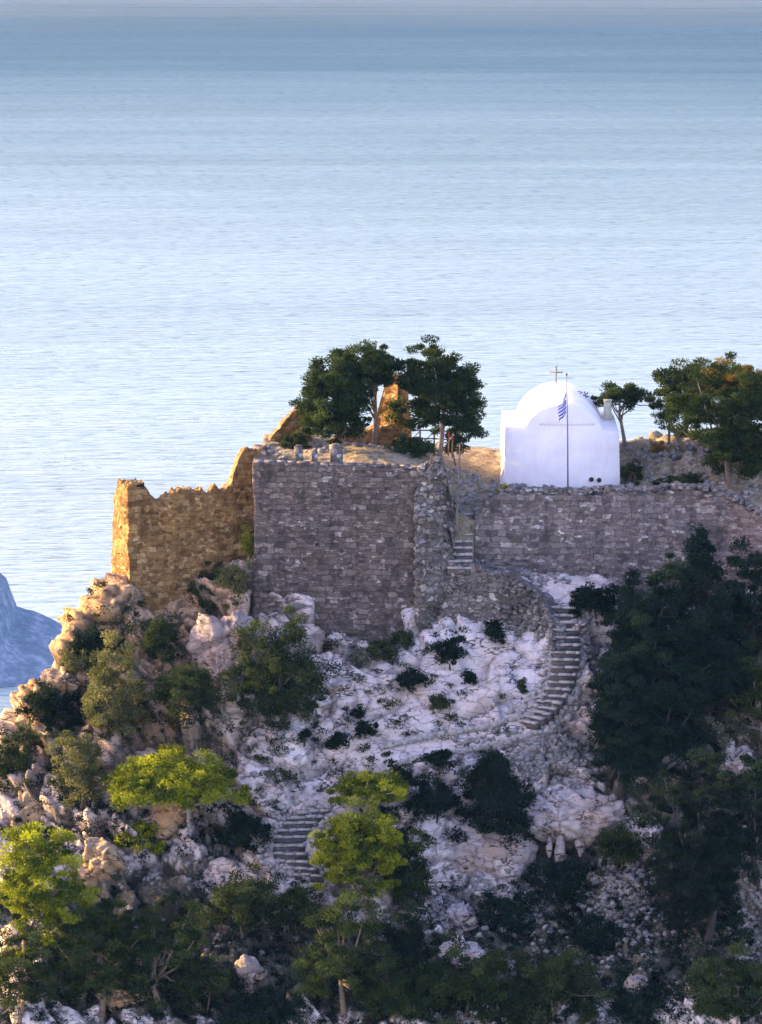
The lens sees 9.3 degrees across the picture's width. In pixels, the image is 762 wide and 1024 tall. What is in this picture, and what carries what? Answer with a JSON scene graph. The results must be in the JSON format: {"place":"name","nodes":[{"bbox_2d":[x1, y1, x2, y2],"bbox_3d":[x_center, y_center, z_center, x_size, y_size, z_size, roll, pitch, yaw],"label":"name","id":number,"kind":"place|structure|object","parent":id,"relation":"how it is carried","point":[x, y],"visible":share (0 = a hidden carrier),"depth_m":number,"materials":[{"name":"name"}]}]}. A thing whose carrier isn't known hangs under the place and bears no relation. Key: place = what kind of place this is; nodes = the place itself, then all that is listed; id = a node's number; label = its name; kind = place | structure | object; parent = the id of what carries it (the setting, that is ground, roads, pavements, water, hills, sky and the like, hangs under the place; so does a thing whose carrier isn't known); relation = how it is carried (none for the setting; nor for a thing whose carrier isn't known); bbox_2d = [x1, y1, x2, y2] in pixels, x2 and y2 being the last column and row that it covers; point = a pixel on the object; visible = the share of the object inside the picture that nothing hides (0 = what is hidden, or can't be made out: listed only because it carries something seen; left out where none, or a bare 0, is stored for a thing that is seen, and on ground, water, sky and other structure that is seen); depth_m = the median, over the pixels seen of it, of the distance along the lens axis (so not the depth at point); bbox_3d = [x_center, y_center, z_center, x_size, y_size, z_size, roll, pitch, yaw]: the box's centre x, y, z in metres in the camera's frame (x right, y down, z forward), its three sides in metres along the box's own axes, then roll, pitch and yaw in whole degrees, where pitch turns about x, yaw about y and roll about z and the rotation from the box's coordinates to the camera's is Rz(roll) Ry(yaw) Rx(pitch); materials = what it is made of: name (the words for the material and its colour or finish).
{"place":"outdoors","nodes":[
{"label":"outdoors","id":0,"kind":"place"},
{"bbox_2d":[0,573,62,687],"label":"distant hills","id":1,"kind":"structure","parent":0,"point":[27,636],"depth_m":1470.99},
{"bbox_2d":[0,0,761,713],"bbox_3d":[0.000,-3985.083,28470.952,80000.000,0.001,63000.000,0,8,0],"label":"sea","id":2,"kind":"structure","parent":0,"point":[222,222],"depth_m":3120.67,"materials":[{"name":"liquid"}]},
{"bbox_2d":[0,556,761,1023],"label":"rocky hill","id":3,"kind":"structure","parent":0,"point":[496,668],"depth_m":245.98,"materials":[{"name":"stone"}]},
{"bbox_2d":[0,719,38,796],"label":"shrub","id":4,"kind":"object","parent":3,"relation":"on","point":[21,761],"visible":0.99,"depth_m":247.75,"materials":[{"name":"green plant"}]},
{"bbox_2d":[10,790,45,827],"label":"boulder","id":5,"kind":"object","parent":3,"relation":"on","point":[27,813],"visible":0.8,"depth_m":246.93,"materials":[{"name":"stone"}]},
{"bbox_2d":[0,911,66,1023],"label":"pine tree","id":6,"kind":"object","parent":3,"relation":"on","point":[31,988],"visible":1,"depth_m":234.11,"materials":[{"name":"green plant"}]},
{"bbox_2d":[0,820,99,977],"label":"pine tree","id":7,"kind":"object","parent":3,"relation":"on","point":[20,895],"visible":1,"depth_m":235.50,"materials":[{"name":"green plant"}]},
{"bbox_2d":[14,678,87,731],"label":"shrub","id":8,"kind":"object","parent":3,"relation":"on","point":[53,701],"visible":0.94,"depth_m":248.49,"materials":[{"name":"green plant"}]},
{"bbox_2d":[39,666,79,695],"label":"boulder","id":9,"kind":"object","parent":3,"relation":"on","point":[61,679],"visible":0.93,"depth_m":249.34,"materials":[{"name":"stone"}]},
{"bbox_2d":[58,646,93,678],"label":"shrub","id":10,"kind":"object","parent":3,"relation":"on","point":[71,659],"visible":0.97,"depth_m":249.35,"materials":[{"name":"green plant"}]},
{"bbox_2d":[44,729,108,808],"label":"shrub","id":11,"kind":"object","parent":3,"relation":"on","point":[88,771],"visible":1,"depth_m":244.48,"materials":[{"name":"green plant"}]},
{"bbox_2d":[65,623,111,658],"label":"shrub","id":12,"kind":"object","parent":3,"relation":"on","point":[94,641],"visible":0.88,"depth_m":249.39,"materials":[{"name":"green plant"}]},
{"bbox_2d":[46,897,153,1016],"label":"pine tree","id":13,"kind":"object","parent":3,"relation":"on","point":[79,955],"visible":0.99,"depth_m":235.49,"materials":[{"name":"green plant"}]},
{"bbox_2d":[77,837,125,887],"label":"boulder","id":14,"kind":"object","parent":3,"relation":"on","point":[103,860],"visible":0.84,"depth_m":242.52,"materials":[{"name":"stone"}]},
{"bbox_2d":[80,629,152,762],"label":"olive tree","id":15,"kind":"object","parent":3,"relation":"on","point":[116,713],"visible":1,"depth_m":245.93,"materials":[{"name":"green plant"}]},
{"bbox_2d":[96,980,152,1011],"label":"boulder","id":16,"kind":"object","parent":3,"relation":"on","point":[121,999],"visible":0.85,"depth_m":236.50,"materials":[{"name":"stone"}]},
{"bbox_2d":[110,818,169,873],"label":"bush","id":17,"kind":"object","parent":3,"relation":"on","point":[158,846],"visible":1,"depth_m":243.74,"materials":[{"name":"green plant"}]},
{"bbox_2d":[139,616,184,667],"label":"shrub","id":18,"kind":"object","parent":3,"relation":"on","point":[157,632],"visible":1,"depth_m":248.95,"materials":[{"name":"green plant"}]},
{"bbox_2d":[112,893,215,1012],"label":"shrub","id":19,"kind":"object","parent":3,"relation":"on","point":[154,959],"visible":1,"depth_m":235.48,"materials":[{"name":"green plant"}]},
{"bbox_2d":[148,772,200,839],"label":"boulder","id":20,"kind":"object","parent":3,"relation":"on","point":[172,818],"visible":0.56,"depth_m":243.87,"materials":[{"name":"stone"}]},
{"bbox_2d":[97,743,252,845],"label":"pine tree","id":21,"kind":"object","parent":3,"relation":"on","point":[133,780],"visible":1,"depth_m":242.29,"materials":[{"name":"green plant"}]},
{"bbox_2d":[144,663,225,728],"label":"shrub","id":22,"kind":"object","parent":3,"relation":"on","point":[187,678],"visible":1,"depth_m":244.73,"materials":[{"name":"green plant"}]},
{"bbox_2d":[111,447,260,619],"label":"tower wall","id":23,"kind":"structure","parent":3,"relation":"on","point":[166,545],"depth_m":251.76,"materials":[{"name":"stone"}]},
{"bbox_2d":[169,953,234,1015],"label":"shrub","id":24,"kind":"object","parent":3,"relation":"on","point":[215,979],"visible":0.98,"depth_m":236.47,"materials":[{"name":"green plant"}]},
{"bbox_2d":[180,703,227,752],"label":"shrub","id":25,"kind":"object","parent":3,"relation":"on","point":[206,736],"visible":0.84,"depth_m":246.84,"materials":[{"name":"green plant"}]},
{"bbox_2d":[187,560,226,611],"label":"shrub","id":26,"kind":"object","parent":3,"relation":"on","point":[209,576],"visible":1,"depth_m":251.23,"materials":[{"name":"green plant"}]},
{"bbox_2d":[186,610,267,676],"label":"boulder","id":27,"kind":"object","parent":3,"relation":"on","point":[212,640],"visible":0.76,"depth_m":247.78,"materials":[{"name":"grey stone"}]},
{"bbox_2d":[213,559,253,593],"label":"shrub","id":28,"kind":"object","parent":3,"relation":"on","point":[231,576],"visible":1,"depth_m":249.77,"materials":[{"name":"green plant"}]},
{"bbox_2d":[193,859,289,941],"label":"shrub","id":29,"kind":"object","parent":3,"relation":"on","point":[248,907],"visible":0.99,"depth_m":239.16,"materials":[{"name":"green plant"}]},
{"bbox_2d":[212,809,272,857],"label":"shrub","id":30,"kind":"object","parent":3,"relation":"on","point":[235,832],"visible":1,"depth_m":242.36,"materials":[{"name":"green plant"}]},
{"bbox_2d":[234,954,268,998],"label":"boulder","id":31,"kind":"object","parent":3,"relation":"on","point":[251,970],"visible":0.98,"depth_m":237.61,"materials":[{"name":"grey stone"}]},
{"bbox_2d":[217,988,309,1023],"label":"shrub","id":32,"kind":"object","parent":3,"relation":"on","point":[271,1014],"visible":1,"depth_m":235.57,"materials":[{"name":"green plant"}]},
{"bbox_2d":[215,605,340,733],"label":"shrub","id":33,"kind":"object","parent":3,"relation":"on","point":[280,663],"visible":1,"depth_m":246.09,"materials":[{"name":"green plant"}]},
{"bbox_2d":[268,406,312,441],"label":"ruined gable","id":34,"kind":"structure","parent":3,"relation":"on","point":[288,424],"depth_m":257.00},
{"bbox_2d":[256,799,332,881],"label":"edging rubble","id":35,"kind":"object","parent":3,"relation":"on","point":[277,867],"visible":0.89,"depth_m":243.24,"materials":[{"name":"stone"}]},
{"bbox_2d":[262,882,333,948],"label":"shrub","id":36,"kind":"object","parent":3,"relation":"on","point":[303,907],"visible":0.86,"depth_m":239.56,"materials":[{"name":"green plant"}]},
{"bbox_2d":[272,808,330,882],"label":"stone stairs","id":37,"kind":"structure","parent":3,"relation":"on","point":[293,831],"depth_m":242.97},
{"bbox_2d":[252,444,418,646],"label":"keep wall","id":38,"kind":"structure","parent":3,"relation":"on","point":[335,541],"depth_m":250.22,"materials":[{"name":"stone"}]},
{"bbox_2d":[286,866,408,1018],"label":"pine tree","id":39,"kind":"object","parent":3,"relation":"on","point":[359,982],"visible":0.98,"depth_m":235.01,"materials":[{"name":"green plant"}]},
{"bbox_2d":[325,768,409,823],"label":"pine tree","id":40,"kind":"object","parent":3,"relation":"on","point":[376,788],"visible":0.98,"depth_m":242.38,"materials":[{"name":"green plant"}]},
{"bbox_2d":[307,806,429,922],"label":"pine tree","id":41,"kind":"object","parent":3,"relation":"on","point":[367,846],"visible":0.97,"depth_m":239.85,"materials":[{"name":"green plant"}]},
{"bbox_2d":[0,777,761,1023],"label":"undergrowth","id":42,"kind":"object","parent":3,"relation":"on","point":[316,1000],"visible":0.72,"depth_m":239.04,"materials":[{"name":"green plant"}]},
{"bbox_2d":[365,637,396,660],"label":"shrub","id":43,"kind":"object","parent":3,"relation":"on","point":[385,647],"visible":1,"depth_m":249.44,"materials":[{"name":"green plant"}]},
{"bbox_2d":[4,579,761,792],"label":"undergrowth","id":44,"kind":"object","parent":3,"relation":"on","point":[282,771],"visible":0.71,"depth_m":247.63,"materials":[{"name":"green plant"}]},
{"bbox_2d":[21,567,761,1023],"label":"rubble","id":45,"kind":"object","parent":3,"relation":"on","point":[525,753],"visible":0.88,"depth_m":242.32,"materials":[{"name":"stone"}]},
{"bbox_2d":[352,952,440,1023],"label":"shrub","id":46,"kind":"object","parent":3,"relation":"on","point":[395,978],"visible":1,"depth_m":234.54,"materials":[{"name":"green plant"}]},
{"bbox_2d":[373,897,439,978],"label":"shrub","id":47,"kind":"object","parent":3,"relation":"on","point":[401,940],"visible":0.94,"depth_m":236.12,"materials":[{"name":"green plant"}]},
{"bbox_2d":[389,826,438,919],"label":"shrub","id":48,"kind":"object","parent":3,"relation":"on","point":[417,878],"visible":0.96,"depth_m":240.77,"materials":[{"name":"green plant"}]},
{"bbox_2d":[396,667,433,693],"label":"shrub","id":49,"kind":"object","parent":3,"relation":"on","point":[404,678],"visible":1,"depth_m":248.29,"materials":[{"name":"green plant"}]},
{"bbox_2d":[404,770,462,822],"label":"shrub","id":50,"kind":"object","parent":3,"relation":"on","point":[441,799],"visible":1,"depth_m":243.73,"materials":[{"name":"green plant"}]},
{"bbox_2d":[412,457,463,631],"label":"ruined buttress","id":51,"kind":"structure","parent":3,"relation":"on","point":[434,515],"depth_m":249.75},
{"bbox_2d":[421,748,458,774],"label":"shrub","id":52,"kind":"object","parent":3,"relation":"on","point":[438,758],"visible":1,"depth_m":244.70,"materials":[{"name":"green plant"}]},
{"bbox_2d":[425,634,469,670],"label":"shrub","id":53,"kind":"object","parent":3,"relation":"on","point":[451,651],"visible":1,"depth_m":248.46,"materials":[{"name":"green plant"}]},
{"bbox_2d":[379,711,524,749],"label":"edging rubble","id":54,"kind":"object","parent":3,"relation":"on","point":[478,726],"visible":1,"depth_m":246.65,"materials":[{"name":"stone"}]},
{"bbox_2d":[445,901,477,935],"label":"boulder","id":55,"kind":"object","parent":3,"relation":"on","point":[462,915],"visible":0.95,"depth_m":241.72,"materials":[{"name":"stone"}]},
{"bbox_2d":[437,934,485,968],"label":"boulder","id":56,"kind":"object","parent":3,"relation":"on","point":[474,950],"visible":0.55,"depth_m":237.98,"materials":[{"name":"stone"}]},
{"bbox_2d":[397,729,543,765],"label":"edging rubble","id":57,"kind":"object","parent":3,"relation":"on","point":[485,746],"visible":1,"depth_m":246.24,"materials":[{"name":"stone"}]},
{"bbox_2d":[417,929,536,1023],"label":"shrub","id":58,"kind":"object","parent":3,"relation":"on","point":[478,973],"visible":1,"depth_m":234.40,"materials":[{"name":"green plant"}]},
{"bbox_2d":[483,616,506,644],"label":"shrub","id":59,"kind":"object","parent":3,"relation":"on","point":[498,634],"visible":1,"depth_m":249.40,"materials":[{"name":"green plant"}]},
{"bbox_2d":[443,748,562,848],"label":"juniper bush","id":60,"kind":"object","parent":3,"relation":"on","point":[492,767],"visible":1,"depth_m":243.41,"materials":[{"name":"green plant"}]},
{"bbox_2d":[440,560,567,650],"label":"retaining wall","id":61,"kind":"structure","parent":3,"relation":"on","point":[482,592],"depth_m":249.72,"materials":[{"name":"stone"}]},
{"bbox_2d":[475,887,538,936],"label":"shrub","id":62,"kind":"object","parent":3,"relation":"on","point":[505,907],"visible":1,"depth_m":240.61,"materials":[{"name":"green plant"}]},
{"bbox_2d":[508,617,559,713],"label":"edging rubble","id":63,"kind":"object","parent":3,"relation":"on","point":[524,706],"visible":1,"depth_m":248.10,"materials":[{"name":"stone"}]},
{"bbox_2d":[441,782,638,877],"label":"rock overhang","id":64,"kind":"object","parent":3,"relation":"on","point":[585,814],"visible":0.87,"depth_m":243.91,"materials":[{"name":"stone"}]},
{"bbox_2d":[516,605,580,729],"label":"stone stairs","id":65,"kind":"structure","parent":3,"relation":"on","point":[564,670],"depth_m":248.07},
{"bbox_2d":[517,857,602,907],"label":"shrub","id":66,"kind":"object","parent":3,"relation":"on","point":[560,870],"visible":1,"depth_m":242.68,"materials":[{"name":"green plant"}]},
{"bbox_2d":[514,946,615,1023],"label":"shrub","id":67,"kind":"object","parent":3,"relation":"on","point":[544,981],"visible":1,"depth_m":234.63,"materials":[{"name":"green plant"}]},
{"bbox_2d":[549,608,595,733],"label":"edging rubble","id":68,"kind":"object","parent":3,"relation":"on","point":[572,699],"visible":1,"depth_m":248.03,"materials":[{"name":"stone"}]},
{"bbox_2d":[565,912,625,955],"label":"shrub","id":69,"kind":"object","parent":3,"relation":"on","point":[583,936],"visible":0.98,"depth_m":238.91,"materials":[{"name":"green plant"}]},
{"bbox_2d":[568,581,622,625],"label":"shrub","id":70,"kind":"object","parent":3,"relation":"on","point":[589,598],"visible":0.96,"depth_m":249.31,"materials":[{"name":"green plant"}]},
{"bbox_2d":[474,481,761,607],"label":"curtain wall","id":71,"kind":"structure","parent":3,"relation":"on","point":[610,533],"depth_m":250.97,"materials":[{"name":"stone"}]},
{"bbox_2d":[595,819,645,875],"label":"shrub","id":72,"kind":"object","parent":3,"relation":"on","point":[609,842],"visible":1,"depth_m":241.85,"materials":[{"name":"green plant"}]},
{"bbox_2d":[600,566,643,658],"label":"pine tree","id":73,"kind":"object","parent":3,"relation":"on","point":[631,579],"visible":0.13,"depth_m":247.66,"materials":[{"name":"green plant"}]},
{"bbox_2d":[591,968,673,1023],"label":"shrub","id":74,"kind":"object","parent":3,"relation":"on","point":[632,1012],"visible":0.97,"depth_m":235.06,"materials":[{"name":"green plant"}]},
{"bbox_2d":[583,626,684,801],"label":"pine tree","id":75,"kind":"object","parent":3,"relation":"on","point":[603,724],"visible":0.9,"depth_m":243.01,"materials":[{"name":"green plant"}]},
{"bbox_2d":[596,689,732,802],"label":"pine tree","id":76,"kind":"object","parent":3,"relation":"on","point":[674,731],"visible":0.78,"depth_m":243.09,"materials":[{"name":"green plant"}]},
{"bbox_2d":[600,552,742,762],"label":"pine tree","id":77,"kind":"object","parent":3,"relation":"on","point":[650,621],"visible":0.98,"depth_m":243.00,"materials":[{"name":"green plant"}]},
{"bbox_2d":[626,747,756,963],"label":"pine tree","id":78,"kind":"object","parent":3,"relation":"on","point":[704,889],"visible":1,"depth_m":236.79,"materials":[{"name":"green plant"}]},
{"bbox_2d":[666,522,741,652],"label":"pine tree","id":79,"kind":"object","parent":3,"relation":"on","point":[700,559],"visible":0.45,"depth_m":246.93,"materials":[{"name":"green plant"}]},
{"bbox_2d":[666,589,757,751],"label":"pine tree","id":80,"kind":"object","parent":3,"relation":"on","point":[729,675],"visible":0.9,"depth_m":243.96,"materials":[{"name":"green plant"}]},
{"bbox_2d":[673,940,761,1023],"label":"shrub","id":81,"kind":"object","parent":3,"relation":"on","point":[748,976],"visible":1,"depth_m":232.72,"materials":[{"name":"green plant"}]},
{"bbox_2d":[694,713,749,749],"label":"shrub","id":82,"kind":"object","parent":3,"relation":"on","point":[702,726],"visible":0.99,"depth_m":244.51,"materials":[{"name":"green plant"}]},
{"bbox_2d":[711,738,751,780],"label":"boulder","id":83,"kind":"object","parent":3,"relation":"on","point":[734,764],"visible":0.45,"depth_m":244.41,"materials":[{"name":"stone"}]},
{"bbox_2d":[710,535,761,669],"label":"pine tree","id":84,"kind":"object","parent":3,"relation":"on","point":[750,610],"visible":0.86,"depth_m":245.35,"materials":[{"name":"green plant"}]},
{"bbox_2d":[717,752,761,898],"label":"pine tree","id":85,"kind":"object","parent":3,"relation":"on","point":[735,797],"visible":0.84,"depth_m":238.70,"materials":[{"name":"green plant"}]},
{"bbox_2d":[720,638,761,756],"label":"pine tree","id":86,"kind":"object","parent":3,"relation":"on","point":[754,692],"visible":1,"depth_m":244.18,"materials":[{"name":"green plant"}]},
{"bbox_2d":[262,430,761,561],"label":"terrace ground","id":87,"kind":"structure","parent":0,"point":[485,462],"depth_m":256.10,"materials":[{"name":"soil"}]},
{"bbox_2d":[279,427,311,449],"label":"shrub","id":88,"kind":"object","parent":87,"relation":"on","point":[298,437],"visible":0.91,"depth_m":255.76,"materials":[{"name":"green plant"}]},
{"bbox_2d":[288,355,378,445],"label":"pine tree","id":89,"kind":"object","parent":87,"relation":"on","point":[338,412],"visible":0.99,"depth_m":252.86,"materials":[{"name":"green plant"}]},
{"bbox_2d":[325,422,404,446],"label":"earth mound","id":90,"kind":"object","parent":87,"relation":"on","point":[388,434],"visible":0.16,"depth_m":257.53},
{"bbox_2d":[326,338,409,443],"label":"pine tree","id":91,"kind":"object","parent":87,"relation":"on","point":[378,368],"visible":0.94,"depth_m":254.03,"materials":[{"name":"green plant"}]},
{"bbox_2d":[377,374,411,440],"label":"ruined pillar","id":92,"kind":"structure","parent":87,"relation":"on","point":[389,392],"depth_m":258.78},
{"bbox_2d":[384,433,437,457],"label":"shrub","id":93,"kind":"object","parent":87,"relation":"on","point":[416,446],"visible":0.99,"depth_m":253.24,"materials":[{"name":"green plant"}]},
{"bbox_2d":[379,334,489,456],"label":"pine tree","id":94,"kind":"object","parent":87,"relation":"on","point":[442,387],"visible":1,"depth_m":255.03,"materials":[{"name":"green plant"}]},
{"bbox_2d":[443,430,471,465],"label":"shrub","id":95,"kind":"object","parent":87,"relation":"on","point":[458,439],"visible":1,"depth_m":256.55,"materials":[{"name":"green plant"}]},
{"bbox_2d":[447,512,473,574],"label":"stone stairs","id":96,"kind":"structure","parent":87,"relation":"on","point":[463,553],"depth_m":250.39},
{"bbox_2d":[267,441,761,517],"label":"terrace rubble","id":97,"kind":"object","parent":87,"relation":"on","point":[476,475],"visible":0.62,"depth_m":255.37,"materials":[{"name":"stone"}]},
{"bbox_2d":[500,366,619,487],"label":"white chapel","id":98,"kind":"structure","parent":87,"relation":"on","point":[533,441],"depth_m":255.67,"materials":[{"name":"paint"}]},
{"bbox_2d":[578,380,664,446],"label":"pine tree","id":99,"kind":"object","parent":87,"relation":"on","point":[632,394],"visible":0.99,"depth_m":260.84,"materials":[{"name":"green plant"}]},
{"bbox_2d":[620,457,644,484],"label":"shrub","id":100,"kind":"object","parent":87,"relation":"on","point":[634,473],"visible":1,"depth_m":256.04,"materials":[{"name":"green plant"}]},
{"bbox_2d":[651,471,703,484],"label":"shrub","id":101,"kind":"object","parent":87,"relation":"on","point":[690,478],"visible":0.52,"depth_m":254.17,"materials":[{"name":"green plant"}]},
{"bbox_2d":[644,358,727,452],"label":"pine tree","id":102,"kind":"object","parent":87,"relation":"on","point":[674,380],"visible":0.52,"depth_m":258.46,"materials":[{"name":"green plant"}]},
{"bbox_2d":[664,351,761,488],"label":"pine tree","id":103,"kind":"object","parent":87,"relation":"on","point":[733,438],"visible":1,"depth_m":252.15,"materials":[{"name":"green plant"}]},
{"bbox_2d":[697,356,761,420],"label":"pine tree","id":104,"kind":"object","parent":87,"relation":"on","point":[732,380],"visible":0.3,"depth_m":256.95,"materials":[{"name":"green plant"}]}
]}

